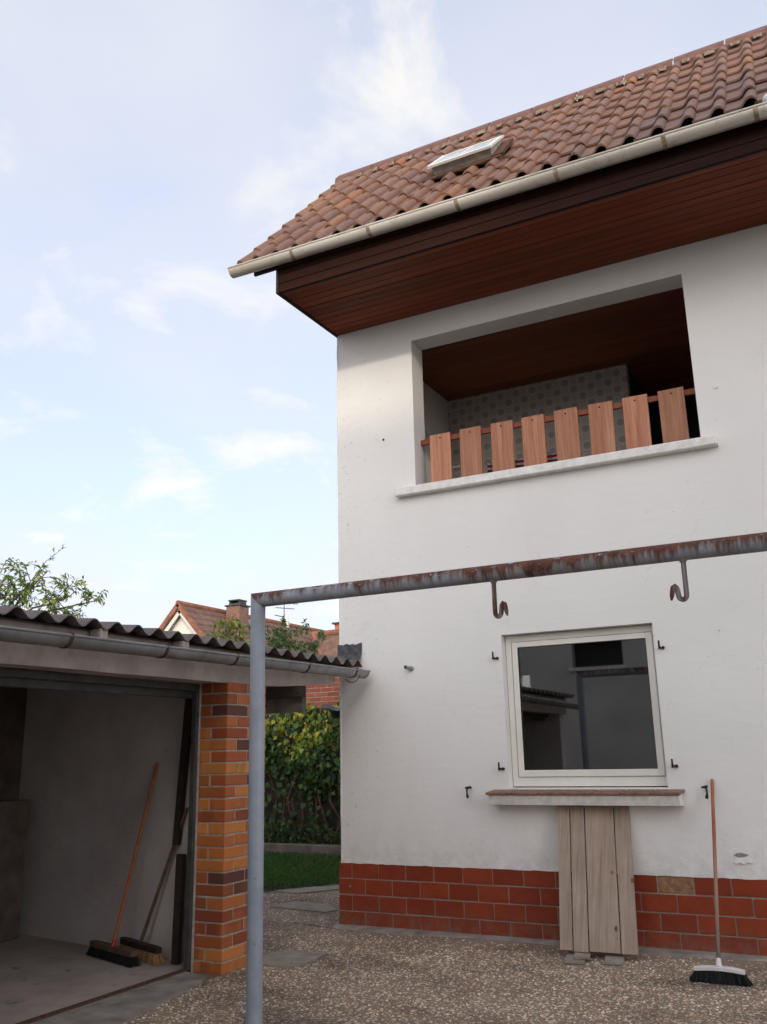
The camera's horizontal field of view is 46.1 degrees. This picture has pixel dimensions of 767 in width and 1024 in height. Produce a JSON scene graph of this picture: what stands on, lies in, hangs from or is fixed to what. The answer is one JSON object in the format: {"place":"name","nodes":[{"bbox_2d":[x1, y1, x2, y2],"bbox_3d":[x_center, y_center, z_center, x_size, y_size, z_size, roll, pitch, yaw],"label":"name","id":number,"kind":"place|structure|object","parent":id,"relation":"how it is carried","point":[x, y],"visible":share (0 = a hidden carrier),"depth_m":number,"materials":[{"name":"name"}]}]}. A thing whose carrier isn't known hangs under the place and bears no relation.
{"place":"outdoors","nodes":[
{"label":"outdoors","id":0,"kind":"place"},
{"bbox_2d":[30,971,204,1023],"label":"garage apron","id":1,"kind":"object","parent":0,"point":[123,1007],"visible":0.8,"depth_m":5.33,"materials":[{"name":"grey concrete"}]},
{"bbox_2d":[159,599,338,656],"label":"neighbour house","id":2,"kind":"structure","parent":0,"point":[182,617],"depth_m":35.68,"materials":[{"name":"brown tile"}]},
{"bbox_2d":[275,604,294,617],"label":"roof antenna","id":3,"kind":"object","parent":2,"relation":"on","point":[284,610],"visible":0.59,"depth_m":40.20,"materials":[{"name":"grey paint"}]},
{"bbox_2d":[263,850,340,890],"bbox_3d":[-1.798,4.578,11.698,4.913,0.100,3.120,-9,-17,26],"label":"lawn grass","id":4,"kind":"structure","parent":0,"point":[302,864],"depth_m":11.09,"materials":[{"name":"green plant"}]},
{"bbox_2d":[264,842,340,857],"bbox_3d":[-2.348,5.069,13.613,8.800,0.170,0.160,-9,-17,26],"label":"bed edging","id":5,"kind":"object","parent":4,"relation":"on","point":[307,849],"depth_m":12.95,"materials":[{"name":"concrete"}]},
{"bbox_2d":[0,0,766,629],"label":"sky","id":6,"kind":"structure","parent":0,"point":[168,419],"materials":[{"name":"blue"}]},
{"bbox_2d":[124,884,766,1023],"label":"courtyard paving","id":7,"kind":"structure","parent":0,"point":[545,949],"depth_m":5.67,"materials":[{"name":"grey gravel"}]},
{"bbox_2d":[0,545,108,617],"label":"elder tree","id":8,"kind":"object","parent":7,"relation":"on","point":[24,593],"visible":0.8,"depth_m":11.04,"materials":[{"name":"green plant"}]},
{"bbox_2d":[0,606,370,1023],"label":"garage","id":9,"kind":"structure","parent":7,"relation":"on","point":[91,716],"depth_m":6.72,"materials":[{"name":"concrete"}]},
{"bbox_2d":[0,800,28,941],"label":"storage cabinet","id":10,"kind":"object","parent":9,"relation":"on","point":[13,822],"visible":1,"depth_m":7.39,"materials":[{"name":"grey"}]},
{"bbox_2d":[86,763,158,967],"bbox_3d":[-1.899,2.588,6.743,0.309,1.368,0.674,13,-21,-43],"label":"push broom","id":11,"kind":"object","parent":9,"relation":"on","point":[113,952],"visible":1,"depth_m":6.57,"materials":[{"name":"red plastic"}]},
{"bbox_2d":[119,807,187,965],"bbox_3d":[-1.756,2.726,6.652,0.672,1.045,0.206,-12,-19,36],"label":"push broom","id":12,"kind":"object","parent":9,"relation":"on","point":[149,953],"visible":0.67,"depth_m":6.56,"materials":[{"name":"brown wood"}]},
{"bbox_2d":[171,854,185,964],"bbox_3d":[-1.465,2.831,6.450,0.080,0.720,0.080,-9,-17,26],"label":"leaning board","id":13,"kind":"object","parent":9,"relation":"on","point":[177,929],"visible":1,"depth_m":6.43,"materials":[{"name":"brown wood"}]},
{"bbox_2d":[172,699,191,844],"bbox_3d":[-1.491,1.907,6.747,0.145,1.100,0.040,-9,-17,26],"label":"hanging board","id":14,"kind":"object","parent":9,"relation":"hanging from","point":[183,770],"visible":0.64,"depth_m":6.73,"materials":[{"name":"brown wood"}]},
{"bbox_2d":[263,950,326,967],"bbox_3d":[-0.711,3.227,6.500,0.500,0.030,0.520,-9,-17,26],"label":"concrete patch","id":15,"kind":"object","parent":7,"relation":"on","point":[288,958],"visible":0.56,"depth_m":6.48,"materials":[{"name":"grey concrete"}]},
{"bbox_2d":[270,901,336,912],"bbox_3d":[-0.696,3.809,8.682,0.719,0.030,0.388,-11,-18,34],"label":"concrete patch","id":16,"kind":"object","parent":7,"relation":"on","point":[312,907],"visible":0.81,"depth_m":8.66,"materials":[{"name":"grey concrete"}]},
{"bbox_2d":[274,884,338,893],"bbox_3d":[-0.559,4.125,9.878,1.230,0.032,0.337,7,-17,-28],"label":"concrete edging","id":17,"kind":"object","parent":7,"relation":"on","point":[313,889],"visible":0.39,"depth_m":9.72,"materials":[{"name":"grey concrete"}]},
{"bbox_2d":[227,25,766,955],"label":"white house","id":18,"kind":"structure","parent":7,"relation":"on","point":[575,281],"depth_m":7.59,"materials":[{"name":"paint"}]},
{"bbox_2d":[422,135,513,182],"bbox_3d":[0.778,-3.261,8.328,0.760,0.494,0.445,-9,-17,26],"label":"roof window","id":19,"kind":"structure","parent":18,"relation":"in","point":[481,153],"depth_m":8.18,"materials":[{"name":"metal"}]},
{"bbox_2d":[505,625,667,786],"bbox_3d":[1.605,1.565,7.242,1.240,1.220,0.077,-9,-17,26],"label":"window","id":20,"kind":"structure","parent":18,"relation":"in","point":[522,777],"depth_m":7.23,"materials":[{"name":"white plastic"}]},
{"bbox_2d":[246,532,766,1023],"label":"pipe frame","id":21,"kind":"object","parent":7,"relation":"on","point":[682,552],"visible":1,"depth_m":4.53,"materials":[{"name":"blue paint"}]},
{"bbox_2d":[333,923,766,961],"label":"cement kerb fillet","id":22,"kind":"object","parent":7,"relation":"on","point":[663,952],"visible":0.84,"depth_m":6.88,"materials":[{"name":"grey concrete"}]},
{"bbox_2d":[563,952,585,964],"bbox_3d":[1.340,3.106,6.279,0.140,0.018,0.300,-6,-16,17],"label":"support block","id":23,"kind":"object","parent":7,"relation":"on","point":[569,958],"depth_m":6.17,"materials":[{"name":"concrete"}]},
{"bbox_2d":[574,950,590,959],"bbox_3d":[1.389,3.093,6.302,0.110,0.016,0.240,-5,-15,13],"label":"support block","id":24,"kind":"object","parent":23,"relation":"on","point":[582,955],"depth_m":6.24,"materials":[{"name":"concrete"}]},
{"bbox_2d":[558,805,638,955],"bbox_3d":[1.554,2.665,6.600,0.589,0.964,0.438,-8,-16,23],"label":"leaning board door","id":25,"kind":"structure","parent":24,"relation":"on","point":[601,926],"depth_m":6.57,"materials":[{"name":"brown wood"}]},
{"bbox_2d":[604,953,624,964],"bbox_3d":[1.594,3.082,6.218,0.130,0.022,0.270,-5,-15,15],"label":"support block","id":26,"kind":"object","parent":7,"relation":"on","point":[614,959],"depth_m":6.16,"materials":[{"name":"concrete"}]},
{"bbox_2d":[689,779,752,986],"bbox_3d":[2.242,2.421,6.046,0.386,1.188,0.838,-9,-17,26],"label":"push broom","id":27,"kind":"object","parent":7,"relation":"on","point":[718,972],"visible":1,"depth_m":5.61,"materials":[{"name":"white plastic"}]},
{"bbox_2d":[452,465,460,474],"bbox_3d":[0.729,-0.161,8.639,0.320,0.581,0.072,-9,-17,26],"label":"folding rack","id":28,"kind":"object","parent":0,"point":[458,466],"visible":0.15,"depth_m":8.68,"materials":[{"name":"white metal"}]},
{"bbox_2d":[487,452,556,472],"bbox_3d":[1.333,-0.364,8.418,0.700,0.308,0.218,-9,-17,26],"label":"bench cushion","id":29,"kind":"object","parent":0,"point":[551,457],"visible":0.1,"depth_m":8.38,"materials":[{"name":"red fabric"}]},
{"label":"garden bed","id":30,"kind":"structure","parent":0,"visible":0},
{"bbox_2d":[264,708,340,844],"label":"ivy wall","id":31,"kind":"structure","parent":30,"relation":"on","point":[334,819],"depth_m":14.09,"materials":[{"name":"plant"}]},
{"bbox_2d":[264,699,340,844],"bbox_3d":[-1.305,3.972,13.636,5.427,2.358,0.974,-9,-17,26],"label":"ivy","id":32,"kind":"object","parent":31,"relation":"attached to","point":[313,766],"visible":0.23,"depth_m":13.74,"materials":[{"name":"green plant"}]},
{"bbox_2d":[320,704,339,718],"bbox_3d":[-0.503,2.961,13.441,0.800,0.242,0.452,-9,-17,26],"label":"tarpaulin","id":33,"kind":"object","parent":32,"relation":"on","point":[334,712],"visible":0.3,"depth_m":13.55,"materials":[{"name":"grey plastic"}]},
{"bbox_2d":[264,824,340,843],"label":"bed plants","id":34,"kind":"object","parent":30,"relation":"on","point":[311,840],"visible":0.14,"depth_m":13.28,"materials":[{"name":"green plant"}]},
{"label":"ground","id":35,"kind":"structure","parent":0,"visible":0},
{"bbox_2d":[204,615,266,643],"bbox_3d":[-3.038,4.145,17.924,1.084,4.236,1.608,-5,-15,13],"label":"garden tree","id":36,"kind":"object","parent":35,"relation":"on","point":[229,631],"visible":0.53,"depth_m":18.43,"materials":[{"name":"green plant"}]},
{"bbox_2d":[265,615,331,653],"bbox_3d":[-2.000,4.566,20.120,0.896,4.512,2.942,-9,-17,26],"label":"garden shrub","id":37,"kind":"object","parent":35,"relation":"on","point":[280,636],"visible":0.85,"depth_m":20.20,"materials":[{"name":"green plant"}]},
{"bbox_2d":[306,676,339,708],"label":"brick wall","id":38,"kind":"structure","parent":35,"relation":"on","point":[318,695],"depth_m":15.72,"materials":[{"name":"red brick"}]}
]}

